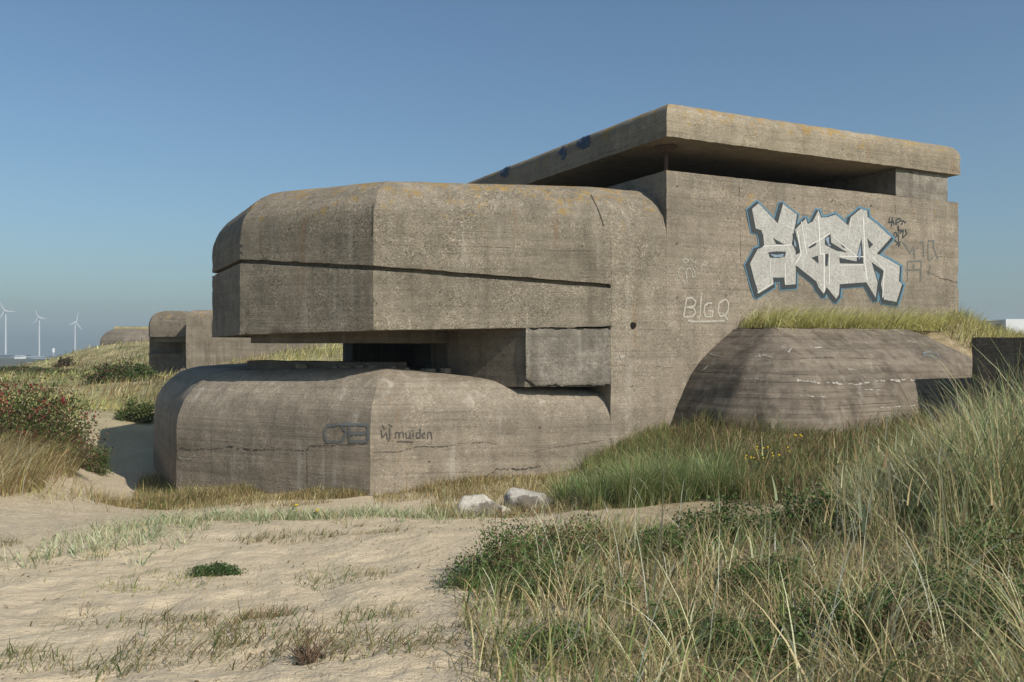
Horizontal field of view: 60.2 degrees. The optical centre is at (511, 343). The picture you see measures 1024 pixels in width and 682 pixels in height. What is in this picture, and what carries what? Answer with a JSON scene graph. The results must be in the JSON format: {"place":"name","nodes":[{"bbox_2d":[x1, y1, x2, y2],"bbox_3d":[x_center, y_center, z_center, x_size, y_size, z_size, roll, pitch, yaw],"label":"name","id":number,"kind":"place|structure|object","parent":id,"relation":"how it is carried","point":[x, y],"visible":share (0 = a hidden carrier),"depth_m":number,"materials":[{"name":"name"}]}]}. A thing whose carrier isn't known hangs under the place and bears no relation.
{"place":"outdoors","nodes":[
{"label":"outdoors","id":0,"kind":"place"},
{"bbox_2d":[0,321,1023,681],"bbox_3d":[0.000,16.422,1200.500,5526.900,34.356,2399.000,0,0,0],"label":"ground","id":1,"kind":"structure","parent":0,"point":[62,589],"depth_m":7.67,"materials":[{"name":"beige sand"}]},
{"bbox_2d":[0,303,15,353],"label":"wind turbine","id":2,"kind":"object","parent":1,"relation":"on","point":[5,311],"visible":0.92,"depth_m":1049.13,"materials":[{"name":"white metal"}]},
{"bbox_2d":[0,390,22,437],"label":"rose bush","id":3,"kind":"object","parent":1,"relation":"on","point":[6,412],"visible":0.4,"depth_m":20.70,"materials":[{"name":"green plant"}]},
{"bbox_2d":[0,354,29,357],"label":"warehouse","id":4,"kind":"structure","parent":1,"relation":"on","point":[6,355],"depth_m":902.97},
{"bbox_2d":[14,355,25,358],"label":"warehouse","id":5,"kind":"structure","parent":1,"relation":"on","point":[19,356],"depth_m":840.83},
{"bbox_2d":[0,364,41,374],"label":"dune bush","id":6,"kind":"object","parent":1,"relation":"on","point":[12,368],"visible":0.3,"depth_m":75.52,"materials":[{"name":"green plant"}]},
{"bbox_2d":[10,356,48,358],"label":"warehouse","id":7,"kind":"structure","parent":1,"relation":"on","point":[27,357],"depth_m":870.30,"materials":[{"name":"grey metal"}]},
{"bbox_2d":[33,310,45,355],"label":"wind turbine","id":8,"kind":"object","parent":1,"relation":"on","point":[39,318],"visible":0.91,"depth_m":1179.25,"materials":[{"name":"white metal"}]},
{"bbox_2d":[0,413,101,503],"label":"straw grass","id":9,"kind":"structure","parent":1,"relation":"on","point":[19,473],"depth_m":18.05,"materials":[{"name":"beige plant"}]},
{"bbox_2d":[12,367,90,375],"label":"dune bush","id":10,"kind":"object","parent":1,"relation":"on","point":[45,369],"visible":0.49,"depth_m":71.19,"materials":[{"name":"green plant"}]},
{"bbox_2d":[0,362,112,457],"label":"rose bush","id":11,"kind":"object","parent":1,"relation":"on","point":[29,418],"visible":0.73,"depth_m":21.17,"materials":[{"name":"green plant"}]},
{"bbox_2d":[51,356,78,367],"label":"dune bush","id":12,"kind":"object","parent":1,"relation":"on","point":[64,362],"visible":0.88,"depth_m":97.55,"materials":[{"name":"green plant"}]},
{"bbox_2d":[30,403,109,470],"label":"rose bush","id":13,"kind":"object","parent":1,"relation":"on","point":[92,461],"visible":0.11,"depth_m":22.37,"materials":[{"name":"green plant"}]},
{"bbox_2d":[69,316,80,350],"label":"wind turbine","id":14,"kind":"object","parent":1,"relation":"on","point":[74,323],"visible":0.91,"depth_m":1279.41,"materials":[{"name":"white metal"}]},
{"bbox_2d":[82,442,117,475],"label":"rose bush","id":15,"kind":"object","parent":1,"relation":"on","point":[101,469],"visible":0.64,"depth_m":25.13,"materials":[{"name":"green plant"}]},
{"bbox_2d":[72,357,132,383],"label":"dune bush","id":16,"kind":"object","parent":1,"relation":"on","point":[100,375],"visible":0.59,"depth_m":55.63,"materials":[{"name":"green plant"}]},
{"bbox_2d":[100,326,148,345],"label":"bunker","id":17,"kind":"object","parent":1,"relation":"on","point":[119,334],"visible":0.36,"depth_m":108.23,"materials":[{"name":"concrete"}]},
{"bbox_2d":[114,397,154,422],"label":"dune bush","id":18,"kind":"object","parent":1,"relation":"on","point":[141,412],"visible":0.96,"depth_m":33.24,"materials":[{"name":"green plant"}]},
{"bbox_2d":[115,362,161,381],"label":"dune bush","id":19,"kind":"object","parent":1,"relation":"on","point":[139,370],"visible":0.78,"depth_m":54.51,"materials":[{"name":"green plant"}]},
{"bbox_2d":[0,339,342,429],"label":"slope grass","id":20,"kind":"structure","parent":1,"relation":"on","point":[103,392],"depth_m":50.32,"materials":[{"name":"green plant"}]},
{"bbox_2d":[185,560,248,577],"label":"mat plant","id":21,"kind":"object","parent":1,"relation":"on","point":[223,568],"visible":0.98,"depth_m":8.24,"materials":[{"name":"green plant"}]},
{"bbox_2d":[148,310,342,373],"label":"bunker","id":22,"kind":"object","parent":1,"relation":"on","point":[180,341],"visible":0.32,"depth_m":61.81,"materials":[{"name":"concrete"}]},
{"bbox_2d":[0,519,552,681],"bbox_3d":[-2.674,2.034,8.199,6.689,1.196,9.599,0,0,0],"label":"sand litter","id":23,"kind":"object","parent":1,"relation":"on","point":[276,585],"visible":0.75,"depth_m":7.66,"materials":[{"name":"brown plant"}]},
{"bbox_2d":[278,608,363,665],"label":"dead tuft","id":24,"kind":"object","parent":1,"relation":"on","point":[307,658],"visible":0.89,"depth_m":4.84,"materials":[{"name":"brown plant"}]},
{"bbox_2d":[0,499,664,681],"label":"sand grass","id":25,"kind":"structure","parent":1,"relation":"on","point":[294,514],"depth_m":6.38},
{"bbox_2d":[37,418,760,518],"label":"grass","id":26,"kind":"structure","parent":1,"relation":"on","point":[170,498],"depth_m":19.08,"materials":[{"name":"plant"}]},
{"bbox_2d":[429,548,497,592],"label":"shrub","id":27,"kind":"object","parent":1,"relation":"on","point":[455,578],"visible":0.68,"depth_m":7.26,"materials":[{"name":"green plant"}]},
{"bbox_2d":[453,494,499,516],"bbox_3d":[-0.547,2.726,14.573,1.045,0.480,0.647,0,0,-11],"label":"boulder","id":28,"kind":"object","parent":1,"relation":"on","point":[470,500],"visible":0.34,"depth_m":14.46,"materials":[{"name":"grey stone"}]},
{"bbox_2d":[497,505,511,515],"bbox_3d":[-0.098,2.712,14.210,0.264,0.224,0.201,0,0,-20],"label":"boulder","id":29,"kind":"object","parent":1,"relation":"on","point":[502,510],"visible":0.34,"depth_m":14.14,"materials":[{"name":"grey stone"}]},
{"bbox_2d":[460,502,570,583],"bbox_3d":[-0.003,1.720,7.577,1.013,0.774,1.001,0,0,0],"label":"shrub","id":30,"kind":"object","parent":1,"relation":"on","point":[531,547],"visible":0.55,"depth_m":7.56,"materials":[{"name":"green plant"}]},
{"bbox_2d":[504,487,553,511],"bbox_3d":[0.239,2.725,14.971,0.958,0.543,0.751,0,0,20],"label":"boulder","id":31,"kind":"object","parent":1,"relation":"on","point":[518,495],"visible":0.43,"depth_m":14.80,"materials":[{"name":"grey stone"}]},
{"bbox_2d":[480,544,589,603],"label":"shrub","id":32,"kind":"object","parent":1,"relation":"on","point":[545,578],"visible":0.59,"depth_m":6.77,"materials":[{"name":"green plant"}]},
{"bbox_2d":[487,614,637,671],"bbox_3d":[0.286,1.670,4.912,0.858,0.311,0.660,0,0,0],"label":"shrub","id":33,"kind":"object","parent":1,"relation":"on","point":[538,642],"visible":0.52,"depth_m":4.85,"materials":[{"name":"green plant"}]},
{"bbox_2d":[154,104,971,495],"bbox_3d":[1.010,-0.446,29.258,24.478,10.918,20.493,0,0,0],"label":"bunker","id":34,"kind":"object","parent":1,"relation":"on","point":[576,300],"visible":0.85,"depth_m":20.96,"materials":[{"name":"concrete"}]},
{"bbox_2d":[739,299,1023,350],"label":"bank grass","id":35,"kind":"structure","parent":34,"relation":"on","point":[783,318],"depth_m":22.93,"materials":[{"name":"green plant"}]},
{"bbox_2d":[530,504,634,568],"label":"shrub","id":36,"kind":"object","parent":1,"relation":"on","point":[582,535],"visible":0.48,"depth_m":7.95,"materials":[{"name":"green plant"}]},
{"bbox_2d":[562,546,651,609],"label":"shrub","id":37,"kind":"object","parent":1,"relation":"on","point":[596,589],"visible":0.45,"depth_m":6.22,"materials":[{"name":"green plant"}]},
{"bbox_2d":[605,519,715,564],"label":"shrub","id":38,"kind":"object","parent":1,"relation":"on","point":[653,533],"visible":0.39,"depth_m":7.98,"materials":[{"name":"green plant"}]},
{"bbox_2d":[615,593,744,655],"bbox_3d":[0.986,1.653,5.116,0.757,0.377,0.677,0,0,0],"label":"shrub","id":39,"kind":"object","parent":1,"relation":"on","point":[657,616],"visible":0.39,"depth_m":5.11,"materials":[{"name":"green plant"}]},
{"bbox_2d":[663,488,780,545],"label":"shrub","id":40,"kind":"object","parent":1,"relation":"on","point":[723,518],"visible":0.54,"depth_m":8.53,"materials":[{"name":"green plant"}]},
{"bbox_2d":[441,476,1023,681],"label":"dune grass","id":41,"kind":"structure","parent":1,"relation":"on","point":[513,653],"depth_m":5.58,"materials":[{"name":"green plant"}]},
{"bbox_2d":[688,611,815,676],"bbox_3d":[1.303,1.623,4.715,0.734,0.385,0.657,0,0,27],"label":"shrub","id":42,"kind":"object","parent":1,"relation":"on","point":[736,634],"visible":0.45,"depth_m":4.65,"materials":[{"name":"green plant"}]},
{"bbox_2d":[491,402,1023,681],"bbox_3d":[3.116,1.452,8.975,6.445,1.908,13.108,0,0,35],"label":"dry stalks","id":43,"kind":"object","parent":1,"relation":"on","point":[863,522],"visible":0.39,"depth_m":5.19,"materials":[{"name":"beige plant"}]},
{"bbox_2d":[700,543,829,604],"bbox_3d":[1.759,1.643,6.207,0.916,0.447,0.671,0,0,0],"label":"shrub","id":44,"kind":"object","parent":1,"relation":"on","point":[745,575],"visible":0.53,"depth_m":6.20,"materials":[{"name":"green plant"}]},
{"bbox_2d":[744,446,789,477],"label":"ragwort","id":45,"kind":"object","parent":1,"relation":"on","point":[762,458],"visible":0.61,"depth_m":15.22,"materials":[{"name":"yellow plant"}]},
{"bbox_2d":[540,337,1023,681],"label":"marram grass","id":46,"kind":"structure","parent":1,"relation":"on","point":[981,443],"depth_m":7.80,"materials":[{"name":"green plant"}]},
{"bbox_2d":[651,394,941,505],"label":"brown grass","id":47,"kind":"structure","parent":1,"relation":"on","point":[789,461],"depth_m":17.04,"materials":[{"name":"plant"}]},
{"bbox_2d":[793,434,803,469],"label":"ragwort","id":48,"kind":"object","parent":1,"relation":"on","point":[795,442],"visible":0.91,"depth_m":15.77,"materials":[{"name":"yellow plant"}]},
{"bbox_2d":[757,477,863,541],"bbox_3d":[2.934,1.611,8.616,1.193,0.657,0.951,0,0,0],"label":"shrub","id":49,"kind":"object","parent":1,"relation":"on","point":[791,514],"visible":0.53,"depth_m":8.52,"materials":[{"name":"green plant"}]},
{"bbox_2d":[741,575,928,657],"bbox_3d":[1.759,1.531,4.885,0.969,0.434,0.708,0,0,0],"label":"shrub","id":50,"kind":"object","parent":1,"relation":"on","point":[807,612],"visible":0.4,"depth_m":4.88,"materials":[{"name":"green plant"}]},
{"bbox_2d":[836,574,953,668],"bbox_3d":[2.026,1.473,4.703,0.602,0.526,0.556,0,0,22],"label":"shrub","id":51,"kind":"object","parent":1,"relation":"on","point":[912,626],"visible":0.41,"depth_m":4.67,"materials":[{"name":"green plant"}]},
{"bbox_2d":[851,556,1023,638],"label":"shrub","id":52,"kind":"object","parent":1,"relation":"on","point":[893,585],"visible":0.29,"depth_m":5.23,"materials":[{"name":"green plant"}]},
{"bbox_2d":[899,561,1023,652],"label":"shrub","id":53,"kind":"object","parent":1,"relation":"on","point":[994,611],"visible":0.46,"depth_m":4.89,"materials":[{"name":"green plant"}]},
{"bbox_2d":[909,512,1023,582],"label":"shrub","id":54,"kind":"object","parent":1,"relation":"on","point":[1005,554],"visible":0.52,"depth_m":6.16,"materials":[{"name":"green plant"}]},
{"bbox_2d":[971,337,1023,409],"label":"concrete block","id":55,"kind":"structure","parent":1,"relation":"on","point":[986,347],"depth_m":19.75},
{"bbox_2d":[982,319,1023,334],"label":"long building","id":56,"kind":"structure","parent":1,"relation":"on","point":[1018,323],"depth_m":208.00,"materials":[{"name":"white concrete"}]},
{"bbox_2d":[0,0,1023,355],"label":"sky","id":57,"kind":"structure","parent":0,"point":[132,132],"materials":[{"name":"blue"}]}
]}

